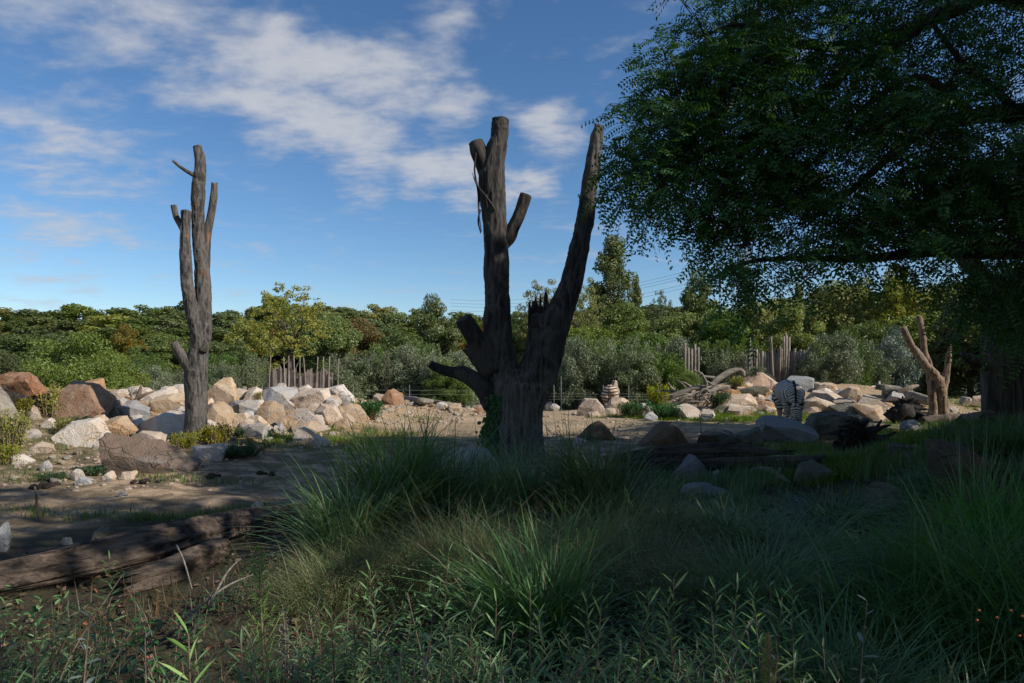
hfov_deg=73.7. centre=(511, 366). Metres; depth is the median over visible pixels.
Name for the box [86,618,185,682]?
leafy stem
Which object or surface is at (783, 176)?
robinia tree
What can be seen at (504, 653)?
willow shrub
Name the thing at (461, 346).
tree
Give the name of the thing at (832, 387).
boulder
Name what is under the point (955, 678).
grass tussock
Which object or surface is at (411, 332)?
broadleaf tree
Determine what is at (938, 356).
tree
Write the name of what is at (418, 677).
willow shrub
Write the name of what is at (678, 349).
silvery shrub
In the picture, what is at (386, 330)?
broadleaf tree
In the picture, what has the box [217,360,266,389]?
silvery shrub
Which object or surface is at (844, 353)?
bush
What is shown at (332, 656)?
willow shoot
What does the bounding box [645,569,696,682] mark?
willow shoot
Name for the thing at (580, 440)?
boulder
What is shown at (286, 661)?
willow shrub
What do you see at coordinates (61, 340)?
broadleaf tree
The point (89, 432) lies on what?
boulder
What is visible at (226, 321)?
broadleaf tree
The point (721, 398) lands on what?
weed
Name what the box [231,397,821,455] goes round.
grass
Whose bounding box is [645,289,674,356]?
tree
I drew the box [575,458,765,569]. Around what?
grass tussock
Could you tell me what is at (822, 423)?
boulder
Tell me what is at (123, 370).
silvery shrub
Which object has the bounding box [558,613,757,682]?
willow shrub
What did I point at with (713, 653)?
willow shrub
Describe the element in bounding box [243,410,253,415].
boulder
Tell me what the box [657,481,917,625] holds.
grass tussock
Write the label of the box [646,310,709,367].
tree
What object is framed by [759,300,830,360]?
tree
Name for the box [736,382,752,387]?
boulder
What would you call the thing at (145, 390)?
boulder
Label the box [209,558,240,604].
dry stalk
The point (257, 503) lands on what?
boulder
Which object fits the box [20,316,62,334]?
broadleaf tree
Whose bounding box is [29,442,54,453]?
boulder
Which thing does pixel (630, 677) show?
willow shrub
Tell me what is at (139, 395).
dry branch
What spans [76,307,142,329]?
broadleaf tree
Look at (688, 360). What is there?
palisade
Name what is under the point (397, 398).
boulder
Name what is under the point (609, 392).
zebra
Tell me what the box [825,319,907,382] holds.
bush
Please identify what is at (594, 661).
willow shrub
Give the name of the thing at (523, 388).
dead tree
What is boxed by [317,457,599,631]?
grass tussock
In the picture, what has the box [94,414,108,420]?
boulder
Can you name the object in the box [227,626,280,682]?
willow shrub
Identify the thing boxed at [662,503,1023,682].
grass tussock
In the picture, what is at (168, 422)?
boulder
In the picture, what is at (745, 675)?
willow shrub
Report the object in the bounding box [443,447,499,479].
boulder
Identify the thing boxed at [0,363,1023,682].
ground
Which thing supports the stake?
on the ground at (30, 535)
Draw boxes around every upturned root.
[827,417,896,452]
[883,396,930,423]
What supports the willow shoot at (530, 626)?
on the ground at (30, 535)
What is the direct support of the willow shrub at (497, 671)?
on the ground at (30, 535)
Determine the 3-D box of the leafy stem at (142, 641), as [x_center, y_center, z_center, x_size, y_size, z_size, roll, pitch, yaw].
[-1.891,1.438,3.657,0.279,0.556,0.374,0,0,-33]
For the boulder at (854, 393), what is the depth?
22.08 m
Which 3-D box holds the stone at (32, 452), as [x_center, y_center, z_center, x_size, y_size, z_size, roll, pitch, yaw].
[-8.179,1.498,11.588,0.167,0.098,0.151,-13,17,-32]
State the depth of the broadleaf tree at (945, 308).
74.32 m
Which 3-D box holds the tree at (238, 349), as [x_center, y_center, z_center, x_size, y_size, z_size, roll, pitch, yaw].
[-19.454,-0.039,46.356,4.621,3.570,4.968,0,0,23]
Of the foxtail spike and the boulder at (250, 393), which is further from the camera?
the boulder at (250, 393)
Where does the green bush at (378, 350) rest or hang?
on the ground at (30, 535)
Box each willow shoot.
[0,597,30,682]
[13,605,60,682]
[90,552,126,681]
[159,612,216,682]
[298,595,335,682]
[303,578,341,682]
[313,606,354,682]
[350,560,390,682]
[358,585,398,682]
[407,566,452,681]
[420,542,465,679]
[444,593,489,682]
[475,589,519,682]
[507,576,554,682]
[525,600,560,682]
[567,590,610,682]
[575,592,616,682]
[619,587,664,682]
[622,586,670,682]
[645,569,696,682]
[647,588,695,682]
[693,575,747,682]
[704,572,753,682]
[738,576,776,682]
[754,585,800,682]
[776,576,819,682]
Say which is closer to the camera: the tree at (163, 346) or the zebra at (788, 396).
the zebra at (788, 396)
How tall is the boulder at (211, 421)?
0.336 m
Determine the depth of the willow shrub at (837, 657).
2.83 m
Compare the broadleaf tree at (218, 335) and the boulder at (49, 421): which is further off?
the broadleaf tree at (218, 335)
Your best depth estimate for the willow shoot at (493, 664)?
2.56 m
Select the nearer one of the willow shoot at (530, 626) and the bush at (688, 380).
the willow shoot at (530, 626)
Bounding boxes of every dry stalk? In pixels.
[176,545,192,588]
[183,573,256,619]
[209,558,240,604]
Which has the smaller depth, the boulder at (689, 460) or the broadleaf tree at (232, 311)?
the boulder at (689, 460)
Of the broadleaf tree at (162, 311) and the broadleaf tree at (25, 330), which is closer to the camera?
the broadleaf tree at (25, 330)
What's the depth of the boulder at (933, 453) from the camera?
6.41 m
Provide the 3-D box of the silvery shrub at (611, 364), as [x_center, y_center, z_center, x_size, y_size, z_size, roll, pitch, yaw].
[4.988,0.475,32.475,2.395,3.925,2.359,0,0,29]
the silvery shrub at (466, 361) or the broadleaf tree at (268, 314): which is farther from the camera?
the broadleaf tree at (268, 314)
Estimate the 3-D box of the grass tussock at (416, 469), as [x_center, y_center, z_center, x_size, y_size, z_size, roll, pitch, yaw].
[-1.103,1.271,6.412,3.005,2.500,2.983,0,0,15]
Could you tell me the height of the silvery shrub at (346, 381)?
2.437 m
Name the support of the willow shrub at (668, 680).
on the ground at (30, 535)
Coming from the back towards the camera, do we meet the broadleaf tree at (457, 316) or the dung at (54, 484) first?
the broadleaf tree at (457, 316)
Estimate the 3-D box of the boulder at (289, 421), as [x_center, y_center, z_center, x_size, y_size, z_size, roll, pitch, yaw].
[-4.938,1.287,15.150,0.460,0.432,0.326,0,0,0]
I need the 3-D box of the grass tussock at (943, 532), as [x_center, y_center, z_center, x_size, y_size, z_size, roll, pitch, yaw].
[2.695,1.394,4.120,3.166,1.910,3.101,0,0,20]
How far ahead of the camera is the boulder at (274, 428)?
14.81 m
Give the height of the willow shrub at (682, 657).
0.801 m
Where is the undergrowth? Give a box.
[0,575,1023,682]
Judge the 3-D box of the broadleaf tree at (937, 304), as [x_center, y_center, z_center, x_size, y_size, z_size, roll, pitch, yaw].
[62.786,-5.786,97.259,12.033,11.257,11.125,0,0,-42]
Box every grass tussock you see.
[181,433,516,625]
[223,528,426,646]
[258,374,548,557]
[286,380,499,534]
[289,508,472,621]
[312,409,550,543]
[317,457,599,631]
[338,479,708,682]
[390,509,630,643]
[412,418,557,543]
[436,413,626,542]
[462,455,714,624]
[476,389,706,542]
[504,404,672,519]
[529,496,768,648]
[533,458,747,563]
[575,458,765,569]
[591,469,862,594]
[591,557,1022,682]
[601,512,947,681]
[601,522,836,659]
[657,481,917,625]
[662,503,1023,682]
[692,586,1023,682]
[704,450,1023,679]
[745,500,995,631]
[748,475,937,547]
[753,453,1023,682]
[808,446,1023,579]
[868,440,1023,511]
[883,421,1023,525]
[915,410,1023,466]
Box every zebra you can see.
[601,377,619,409]
[771,380,804,422]
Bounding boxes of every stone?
[9,475,21,480]
[27,451,35,455]
[50,478,62,482]
[57,460,67,464]
[72,451,82,454]
[91,444,98,449]
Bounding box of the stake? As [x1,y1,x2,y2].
[34,486,38,521]
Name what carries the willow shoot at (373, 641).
on the ground at (30, 535)
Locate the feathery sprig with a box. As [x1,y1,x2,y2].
[234,542,284,682]
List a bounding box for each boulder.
[0,372,49,396]
[0,521,11,551]
[6,454,35,464]
[26,429,41,437]
[27,405,41,419]
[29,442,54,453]
[39,460,53,470]
[40,418,55,427]
[51,417,110,446]
[54,380,116,418]
[61,537,72,544]
[70,469,85,480]
[74,476,92,485]
[85,378,105,388]
[91,526,112,539]
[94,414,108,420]
[98,432,201,474]
[102,471,116,479]
[104,415,137,435]
[109,396,126,416]
[112,390,130,398]
[116,400,150,420]
[118,491,128,496]
[121,470,137,479]
[127,385,144,395]
[129,414,142,419]
[131,418,142,432]
[132,392,145,400]
[133,388,151,394]
[133,430,166,441]
[138,410,184,437]
[141,389,173,402]
[148,393,184,412]
[161,386,178,392]
[174,384,183,393]
[174,406,184,410]
[192,443,227,460]
[207,401,234,429]
[207,419,215,426]
[208,377,238,404]
[208,398,213,404]
[229,399,257,413]
[231,418,238,428]
[235,412,249,422]
[237,388,247,399]
[239,418,253,428]
[242,422,270,439]
[243,386,262,400]
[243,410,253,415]
[248,415,270,426]
[251,500,261,506]
[253,399,263,405]
[254,400,285,425]
[262,385,297,409]
[271,426,280,432]
[276,422,286,432]
[277,415,298,430]
[288,408,329,430]
[290,388,330,408]
[291,421,320,433]
[292,427,331,445]
[299,385,311,389]
[306,403,318,413]
[314,403,343,426]
[316,414,324,423]
[326,397,338,406]
[329,384,354,398]
[330,389,338,395]
[331,395,341,405]
[334,418,352,429]
[338,406,344,414]
[340,395,354,405]
[342,403,370,423]
[342,413,355,422]
[373,393,383,400]
[381,388,403,404]
[433,402,447,409]
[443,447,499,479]
[447,403,461,411]
[474,404,485,412]
[545,402,551,409]
[550,404,559,410]
[573,438,586,444]
[576,421,615,440]
[577,398,604,415]
[588,411,600,417]
[605,397,630,412]
[605,408,615,414]
[636,421,691,445]
[640,403,652,413]
[643,412,657,420]
[669,454,710,479]
[673,403,700,418]
[679,482,727,497]
[697,428,740,442]
[700,409,714,420]
[716,405,728,412]
[722,389,737,394]
[723,393,758,407]
[727,404,756,414]
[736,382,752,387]
[736,427,765,446]
[739,386,769,395]
[742,372,769,386]
[754,415,819,442]
[756,394,765,399]
[756,400,775,407]
[757,372,776,387]
[758,404,769,411]
[764,407,776,413]
[765,394,772,401]
[787,376,814,390]
[793,458,836,484]
[804,396,835,410]
[804,407,819,414]
[804,411,873,439]
[805,390,842,401]
[815,382,837,391]
[829,403,858,414]
[833,397,856,403]
[834,389,842,395]
[840,386,861,401]
[851,403,885,420]
[857,394,891,412]
[859,482,907,514]
[875,384,886,390]
[885,391,904,402]
[886,443,908,458]
[900,419,920,432]
[925,439,996,503]
[949,407,958,412]
[959,397,971,404]
[970,396,980,407]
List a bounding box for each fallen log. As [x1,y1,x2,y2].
[0,498,326,598]
[404,396,462,406]
[594,454,825,472]
[604,442,798,462]
[881,384,927,404]
[918,410,1000,426]
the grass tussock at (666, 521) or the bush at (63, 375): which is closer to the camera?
the grass tussock at (666, 521)
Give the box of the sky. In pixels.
[0,0,1023,321]
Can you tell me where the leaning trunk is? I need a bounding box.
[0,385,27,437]
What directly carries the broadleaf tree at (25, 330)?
on the ground at (30, 535)
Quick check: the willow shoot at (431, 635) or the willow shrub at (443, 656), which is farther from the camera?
the willow shrub at (443, 656)
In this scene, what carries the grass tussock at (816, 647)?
on the ground at (30, 535)
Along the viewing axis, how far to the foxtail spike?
1.25 m
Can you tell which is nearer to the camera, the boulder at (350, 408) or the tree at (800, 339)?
the boulder at (350, 408)
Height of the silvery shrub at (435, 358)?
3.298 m
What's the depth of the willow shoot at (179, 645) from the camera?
1.76 m
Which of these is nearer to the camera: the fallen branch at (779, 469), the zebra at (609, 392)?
the fallen branch at (779, 469)
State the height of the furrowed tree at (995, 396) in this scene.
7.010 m
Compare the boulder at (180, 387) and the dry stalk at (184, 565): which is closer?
the dry stalk at (184, 565)
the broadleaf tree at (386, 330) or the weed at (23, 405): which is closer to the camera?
the weed at (23, 405)
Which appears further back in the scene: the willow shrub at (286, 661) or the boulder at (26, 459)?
the boulder at (26, 459)
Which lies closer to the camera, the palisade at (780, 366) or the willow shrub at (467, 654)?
the willow shrub at (467, 654)
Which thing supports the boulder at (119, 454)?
on the ground at (30, 535)
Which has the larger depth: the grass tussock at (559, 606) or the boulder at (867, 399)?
the boulder at (867, 399)
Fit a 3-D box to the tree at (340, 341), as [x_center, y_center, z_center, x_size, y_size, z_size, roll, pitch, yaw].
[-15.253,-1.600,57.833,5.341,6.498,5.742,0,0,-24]
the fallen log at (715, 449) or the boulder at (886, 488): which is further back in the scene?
the fallen log at (715, 449)
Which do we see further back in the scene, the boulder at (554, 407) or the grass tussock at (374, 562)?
the boulder at (554, 407)
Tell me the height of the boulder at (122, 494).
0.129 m
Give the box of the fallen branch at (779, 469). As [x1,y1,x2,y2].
[747,458,791,482]
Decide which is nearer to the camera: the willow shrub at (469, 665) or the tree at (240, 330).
the willow shrub at (469, 665)
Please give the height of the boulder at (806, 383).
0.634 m
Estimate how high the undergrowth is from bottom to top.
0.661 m
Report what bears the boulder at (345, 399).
on the ground at (30, 535)
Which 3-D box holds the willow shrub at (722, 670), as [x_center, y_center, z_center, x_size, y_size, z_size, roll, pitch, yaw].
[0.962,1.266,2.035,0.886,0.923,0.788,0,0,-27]
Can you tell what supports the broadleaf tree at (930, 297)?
on the ground at (30, 535)
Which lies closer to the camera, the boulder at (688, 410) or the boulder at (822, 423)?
the boulder at (822, 423)
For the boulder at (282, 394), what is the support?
on the ground at (30, 535)
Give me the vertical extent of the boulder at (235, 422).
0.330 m
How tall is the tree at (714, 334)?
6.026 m
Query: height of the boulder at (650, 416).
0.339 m
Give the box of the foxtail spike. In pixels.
[757,633,777,682]
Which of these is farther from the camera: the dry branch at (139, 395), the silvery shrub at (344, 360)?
the silvery shrub at (344, 360)
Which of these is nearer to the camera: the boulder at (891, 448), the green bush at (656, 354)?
the boulder at (891, 448)
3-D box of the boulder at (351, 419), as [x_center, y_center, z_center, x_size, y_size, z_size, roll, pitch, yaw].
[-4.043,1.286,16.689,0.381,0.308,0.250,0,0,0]
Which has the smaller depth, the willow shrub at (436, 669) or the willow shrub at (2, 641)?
the willow shrub at (436, 669)
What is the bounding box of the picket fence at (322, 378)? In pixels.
[267,355,338,388]
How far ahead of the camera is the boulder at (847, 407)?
20.81 m
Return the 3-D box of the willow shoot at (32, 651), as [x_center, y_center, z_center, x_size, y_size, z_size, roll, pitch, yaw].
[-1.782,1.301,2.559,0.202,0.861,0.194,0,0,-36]
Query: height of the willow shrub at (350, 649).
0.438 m
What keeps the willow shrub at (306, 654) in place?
on the ground at (30, 535)
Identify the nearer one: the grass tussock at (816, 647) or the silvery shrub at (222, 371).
the grass tussock at (816, 647)
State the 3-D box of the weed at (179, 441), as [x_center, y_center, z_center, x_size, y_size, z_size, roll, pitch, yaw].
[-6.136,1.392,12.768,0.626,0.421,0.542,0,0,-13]
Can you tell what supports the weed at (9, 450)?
on the ground at (30, 535)
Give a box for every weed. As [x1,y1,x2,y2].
[0,408,32,445]
[0,441,26,464]
[15,394,34,415]
[33,471,68,481]
[37,381,63,417]
[48,417,75,433]
[68,415,95,420]
[78,465,107,475]
[166,430,202,448]
[196,422,236,444]
[222,441,271,458]
[233,426,245,437]
[254,391,262,399]
[349,399,386,420]
[616,401,649,417]
[645,384,669,407]
[645,401,682,419]
[710,391,730,407]
[727,375,745,389]
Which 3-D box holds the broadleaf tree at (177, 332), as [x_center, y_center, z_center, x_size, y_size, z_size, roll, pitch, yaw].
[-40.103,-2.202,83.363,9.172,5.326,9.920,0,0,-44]
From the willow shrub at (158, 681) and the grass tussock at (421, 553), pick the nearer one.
the willow shrub at (158, 681)
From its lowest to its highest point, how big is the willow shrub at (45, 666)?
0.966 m
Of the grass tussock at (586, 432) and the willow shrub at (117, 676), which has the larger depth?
the grass tussock at (586, 432)
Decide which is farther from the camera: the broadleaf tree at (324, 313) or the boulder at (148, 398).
the broadleaf tree at (324, 313)
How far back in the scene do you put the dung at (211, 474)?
9.59 m
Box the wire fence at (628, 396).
[147,385,660,406]
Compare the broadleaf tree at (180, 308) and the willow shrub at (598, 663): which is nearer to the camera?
the willow shrub at (598, 663)
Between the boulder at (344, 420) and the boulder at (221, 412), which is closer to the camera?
the boulder at (221, 412)
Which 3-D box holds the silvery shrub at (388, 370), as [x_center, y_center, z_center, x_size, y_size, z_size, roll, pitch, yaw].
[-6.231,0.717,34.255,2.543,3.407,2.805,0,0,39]
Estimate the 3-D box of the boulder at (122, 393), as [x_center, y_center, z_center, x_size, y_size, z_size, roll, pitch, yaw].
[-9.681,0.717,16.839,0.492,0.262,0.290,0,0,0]
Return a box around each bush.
[0,350,44,374]
[19,330,139,388]
[96,349,152,387]
[127,351,173,377]
[208,351,246,382]
[353,342,393,392]
[392,340,443,397]
[421,360,477,403]
[552,334,592,406]
[577,336,609,404]
[597,353,644,402]
[620,342,675,403]
[645,352,698,400]
[671,372,704,388]
[690,339,740,381]
[710,341,766,366]
[745,366,774,380]
[793,352,835,383]
[795,330,864,383]
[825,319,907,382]
[826,323,875,386]
[855,340,896,387]
[868,325,925,391]
[976,609,1023,682]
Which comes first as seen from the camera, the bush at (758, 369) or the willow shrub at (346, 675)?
the willow shrub at (346, 675)
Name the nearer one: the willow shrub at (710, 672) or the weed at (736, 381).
the willow shrub at (710, 672)
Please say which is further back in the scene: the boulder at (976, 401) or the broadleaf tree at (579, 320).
the broadleaf tree at (579, 320)
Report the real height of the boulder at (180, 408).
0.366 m
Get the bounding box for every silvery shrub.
[76,359,134,381]
[129,364,174,390]
[130,358,151,374]
[158,368,183,384]
[208,363,242,389]
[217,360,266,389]
[242,355,275,389]
[314,363,368,399]
[326,352,371,397]
[346,358,396,399]
[361,348,410,399]
[385,343,426,395]
[393,356,434,397]
[418,349,468,405]
[448,351,478,407]
[547,362,574,405]
[552,334,602,409]
[571,346,603,403]
[591,335,640,407]
[612,349,662,402]
[645,340,676,370]
[662,335,692,371]
[683,345,724,384]
[703,347,752,384]
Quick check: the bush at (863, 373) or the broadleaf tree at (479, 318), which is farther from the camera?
the broadleaf tree at (479, 318)
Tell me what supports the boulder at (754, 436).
on the ground at (30, 535)
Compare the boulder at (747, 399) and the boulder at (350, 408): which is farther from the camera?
the boulder at (747, 399)
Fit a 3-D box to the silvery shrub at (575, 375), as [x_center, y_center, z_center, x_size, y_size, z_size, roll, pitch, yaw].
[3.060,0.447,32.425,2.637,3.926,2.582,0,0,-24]
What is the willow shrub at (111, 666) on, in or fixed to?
on the ground at (30, 535)
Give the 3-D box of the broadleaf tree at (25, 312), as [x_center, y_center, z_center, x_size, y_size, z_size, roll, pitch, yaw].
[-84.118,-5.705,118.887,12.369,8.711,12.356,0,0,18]
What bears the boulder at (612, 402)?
on the ground at (30, 535)
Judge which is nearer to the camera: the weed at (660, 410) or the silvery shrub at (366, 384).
the weed at (660, 410)
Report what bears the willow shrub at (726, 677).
on the ground at (30, 535)
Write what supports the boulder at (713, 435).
on the ground at (30, 535)
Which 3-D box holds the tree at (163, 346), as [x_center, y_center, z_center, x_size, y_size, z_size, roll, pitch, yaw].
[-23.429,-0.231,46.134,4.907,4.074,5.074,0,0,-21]
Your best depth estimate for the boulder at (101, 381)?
16.78 m
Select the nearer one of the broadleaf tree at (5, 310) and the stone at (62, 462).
the stone at (62, 462)
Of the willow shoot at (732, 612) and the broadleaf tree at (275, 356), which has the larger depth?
the broadleaf tree at (275, 356)
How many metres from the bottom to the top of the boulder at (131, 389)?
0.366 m
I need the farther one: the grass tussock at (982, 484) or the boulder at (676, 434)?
the boulder at (676, 434)
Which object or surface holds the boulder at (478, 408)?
on the ground at (30, 535)
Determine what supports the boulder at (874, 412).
on the ground at (30, 535)
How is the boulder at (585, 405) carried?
on the ground at (30, 535)
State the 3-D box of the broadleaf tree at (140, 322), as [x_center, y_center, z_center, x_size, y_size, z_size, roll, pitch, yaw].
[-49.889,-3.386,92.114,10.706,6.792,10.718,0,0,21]
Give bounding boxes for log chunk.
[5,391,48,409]
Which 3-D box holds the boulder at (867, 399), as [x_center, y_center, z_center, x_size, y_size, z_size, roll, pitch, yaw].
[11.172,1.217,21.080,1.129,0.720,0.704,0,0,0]
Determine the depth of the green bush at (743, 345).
33.03 m
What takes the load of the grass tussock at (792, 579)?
on the ground at (30, 535)
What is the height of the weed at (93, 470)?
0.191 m
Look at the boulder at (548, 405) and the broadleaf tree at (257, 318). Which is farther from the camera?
the broadleaf tree at (257, 318)
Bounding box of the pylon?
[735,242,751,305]
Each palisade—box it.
[684,343,699,384]
[747,333,809,382]
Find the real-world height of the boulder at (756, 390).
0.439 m
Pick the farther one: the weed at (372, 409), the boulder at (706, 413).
the boulder at (706, 413)
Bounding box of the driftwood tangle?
[655,368,744,408]
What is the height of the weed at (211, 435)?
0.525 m
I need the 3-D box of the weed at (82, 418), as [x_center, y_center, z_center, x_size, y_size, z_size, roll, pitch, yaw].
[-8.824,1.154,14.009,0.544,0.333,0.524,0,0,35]
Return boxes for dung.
[28,483,50,489]
[38,481,60,486]
[130,479,145,483]
[145,478,164,482]
[205,473,220,478]
[256,471,275,475]
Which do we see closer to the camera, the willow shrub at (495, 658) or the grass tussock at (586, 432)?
the willow shrub at (495, 658)
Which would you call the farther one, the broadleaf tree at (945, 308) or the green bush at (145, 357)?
the broadleaf tree at (945, 308)
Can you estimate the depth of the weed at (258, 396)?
18.15 m
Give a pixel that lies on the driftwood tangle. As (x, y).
(710, 389)
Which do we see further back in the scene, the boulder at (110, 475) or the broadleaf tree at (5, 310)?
the broadleaf tree at (5, 310)
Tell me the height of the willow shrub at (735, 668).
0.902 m
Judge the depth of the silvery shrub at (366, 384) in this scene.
33.64 m
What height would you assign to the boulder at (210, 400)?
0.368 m
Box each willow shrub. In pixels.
[0,602,84,682]
[0,614,11,682]
[0,647,93,682]
[0,649,109,682]
[1,567,127,682]
[1,595,101,682]
[10,620,114,682]
[34,602,145,682]
[109,642,277,682]
[135,630,227,682]
[136,641,325,682]
[159,639,384,682]
[163,661,443,682]
[174,614,239,682]
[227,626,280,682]
[230,616,351,682]
[234,631,298,682]
[243,646,273,682]
[265,605,357,682]
[267,584,422,682]
[276,603,299,682]
[283,649,393,682]
[299,636,599,682]
[301,615,508,682]
[302,600,424,682]
[309,600,425,682]
[322,611,485,682]
[369,631,538,682]
[372,643,558,682]
[374,593,497,682]
[382,583,465,682]
[388,638,436,682]
[405,603,486,682]
[414,633,474,681]
[417,622,571,682]
[417,638,718,682]
[435,639,482,682]
[442,610,558,682]
[451,618,500,679]
[462,646,527,682]
[477,607,558,682]
[479,637,662,682]
[490,660,513,682]
[494,641,627,682]
[499,666,512,682]
[516,623,604,682]
[532,617,665,682]
[535,607,690,681]
[557,627,630,682]
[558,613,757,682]
[562,613,625,681]
[562,621,657,682]
[591,577,720,682]
[602,665,607,682]
[609,672,814,682]
[610,629,794,682]
[614,617,705,682]
[640,618,838,682]
[649,656,674,682]
[670,615,745,682]
[680,646,734,682]
[681,598,799,682]
[681,603,785,682]
[691,653,716,682]
[699,596,851,682]
[711,642,753,682]
[723,621,765,682]
[751,612,849,682]
[867,664,890,682]
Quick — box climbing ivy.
[475,394,500,457]
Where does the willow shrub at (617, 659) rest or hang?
on the ground at (30, 535)
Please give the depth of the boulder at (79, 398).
14.43 m
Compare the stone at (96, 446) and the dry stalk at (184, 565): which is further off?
the stone at (96, 446)
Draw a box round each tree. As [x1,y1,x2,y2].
[0,307,22,327]
[0,309,40,326]
[0,313,45,335]
[0,322,13,338]
[0,325,65,353]
[0,333,82,379]
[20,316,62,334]
[27,309,75,325]
[36,319,91,336]
[43,331,104,365]
[52,303,107,326]
[65,314,147,339]
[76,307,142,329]
[89,327,149,353]
[109,304,166,323]
[109,323,149,359]
[114,317,169,339]
[128,333,188,380]
[134,328,164,345]
[146,306,182,317]
[146,311,188,341]
[155,301,221,326]
[158,328,216,366]
[170,145,217,442]
[170,330,231,355]
[183,312,242,332]
[208,340,265,372]
[216,317,282,373]
[217,324,301,372]
[220,310,239,323]
[237,296,297,318]
[243,307,263,321]
[247,282,333,382]
[253,305,310,333]
[273,326,312,368]
[286,304,333,316]
[297,309,363,373]
[297,331,362,364]
[307,311,342,327]
[332,307,354,314]
[333,309,380,328]
[335,316,385,368]
[353,304,397,320]
[368,312,406,329]
[376,327,448,359]
[377,327,397,336]
[378,312,410,326]
[379,330,429,363]
[398,308,436,329]
[413,293,461,362]
[428,116,603,464]
[444,322,464,339]
[444,338,466,363]
[446,311,474,322]
[454,322,482,360]
[473,315,482,321]
[511,312,527,364]
[514,279,575,341]
[554,325,621,385]
[569,277,605,332]
[571,311,599,327]
[578,0,1023,388]
[584,234,643,335]
[593,300,656,349]
[615,330,670,355]
[631,276,644,331]
[640,303,678,317]
[644,310,663,323]
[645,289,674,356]
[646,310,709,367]
[666,306,684,317]
[679,268,724,336]
[689,306,758,352]
[735,298,786,355]
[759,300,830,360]
[775,296,817,309]
[791,283,807,329]
[801,277,885,383]
[861,264,931,335]
[869,311,975,394]
[872,289,909,308]
[900,315,951,415]
[902,289,951,314]
[918,300,982,398]
[923,288,965,314]
[927,297,966,336]
[954,146,1023,419]
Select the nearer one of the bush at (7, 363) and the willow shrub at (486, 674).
the willow shrub at (486, 674)
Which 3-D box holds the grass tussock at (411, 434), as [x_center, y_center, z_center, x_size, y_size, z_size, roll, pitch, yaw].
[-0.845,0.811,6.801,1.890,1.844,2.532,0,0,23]
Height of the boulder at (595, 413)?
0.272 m
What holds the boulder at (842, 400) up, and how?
on the ground at (30, 535)
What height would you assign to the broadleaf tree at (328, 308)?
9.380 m
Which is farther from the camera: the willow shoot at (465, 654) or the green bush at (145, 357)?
the green bush at (145, 357)
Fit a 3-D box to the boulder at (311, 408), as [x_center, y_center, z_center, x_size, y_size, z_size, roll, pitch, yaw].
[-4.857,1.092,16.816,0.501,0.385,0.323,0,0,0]
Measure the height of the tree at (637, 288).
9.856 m
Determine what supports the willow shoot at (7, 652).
on the ground at (30, 535)
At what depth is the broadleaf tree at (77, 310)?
118.83 m
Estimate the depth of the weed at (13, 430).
12.17 m
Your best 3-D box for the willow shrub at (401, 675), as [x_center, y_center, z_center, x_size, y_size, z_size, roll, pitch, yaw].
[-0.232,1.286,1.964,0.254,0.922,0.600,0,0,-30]
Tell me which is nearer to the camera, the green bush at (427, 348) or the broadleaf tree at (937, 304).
the green bush at (427, 348)
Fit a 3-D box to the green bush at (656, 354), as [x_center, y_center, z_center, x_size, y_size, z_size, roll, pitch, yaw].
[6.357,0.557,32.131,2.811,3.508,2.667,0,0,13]
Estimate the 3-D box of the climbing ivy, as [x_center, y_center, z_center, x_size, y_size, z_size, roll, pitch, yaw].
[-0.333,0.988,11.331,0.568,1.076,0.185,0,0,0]
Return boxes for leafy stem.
[4,592,162,682]
[5,608,122,682]
[68,602,100,682]
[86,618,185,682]
[127,585,188,682]
[138,630,155,682]
[164,589,215,649]
[200,564,252,616]
[420,632,434,682]
[760,580,792,682]
[849,595,878,682]
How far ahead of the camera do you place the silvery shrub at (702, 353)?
32.06 m
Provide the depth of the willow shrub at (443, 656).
3.23 m
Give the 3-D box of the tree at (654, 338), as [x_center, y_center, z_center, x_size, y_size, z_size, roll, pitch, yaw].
[7.633,-0.087,39.759,4.320,4.136,4.018,0,0,-3]
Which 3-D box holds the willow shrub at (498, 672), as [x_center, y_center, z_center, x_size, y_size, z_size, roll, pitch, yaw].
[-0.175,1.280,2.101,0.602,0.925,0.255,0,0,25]
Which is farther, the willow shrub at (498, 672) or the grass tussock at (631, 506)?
the grass tussock at (631, 506)
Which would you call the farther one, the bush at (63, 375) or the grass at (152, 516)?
the bush at (63, 375)
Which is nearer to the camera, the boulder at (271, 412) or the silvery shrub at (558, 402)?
the boulder at (271, 412)
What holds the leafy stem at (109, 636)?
on the ground at (30, 535)
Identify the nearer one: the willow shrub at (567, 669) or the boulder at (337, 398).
the willow shrub at (567, 669)
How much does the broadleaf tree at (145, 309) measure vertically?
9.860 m
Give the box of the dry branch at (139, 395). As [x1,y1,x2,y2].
[125,385,153,400]
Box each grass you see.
[0,412,284,524]
[0,516,1001,682]
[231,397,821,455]
[492,410,1023,585]
[659,383,1023,494]
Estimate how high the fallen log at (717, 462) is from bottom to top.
0.369 m
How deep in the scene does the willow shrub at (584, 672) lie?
2.66 m
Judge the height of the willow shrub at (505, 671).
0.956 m
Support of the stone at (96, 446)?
on the ground at (30, 535)
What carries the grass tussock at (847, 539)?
on the ground at (30, 535)
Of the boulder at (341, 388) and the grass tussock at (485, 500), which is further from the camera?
the boulder at (341, 388)
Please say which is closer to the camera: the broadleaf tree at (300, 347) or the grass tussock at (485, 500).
the grass tussock at (485, 500)
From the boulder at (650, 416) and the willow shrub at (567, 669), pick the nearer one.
the willow shrub at (567, 669)
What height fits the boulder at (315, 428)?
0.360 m

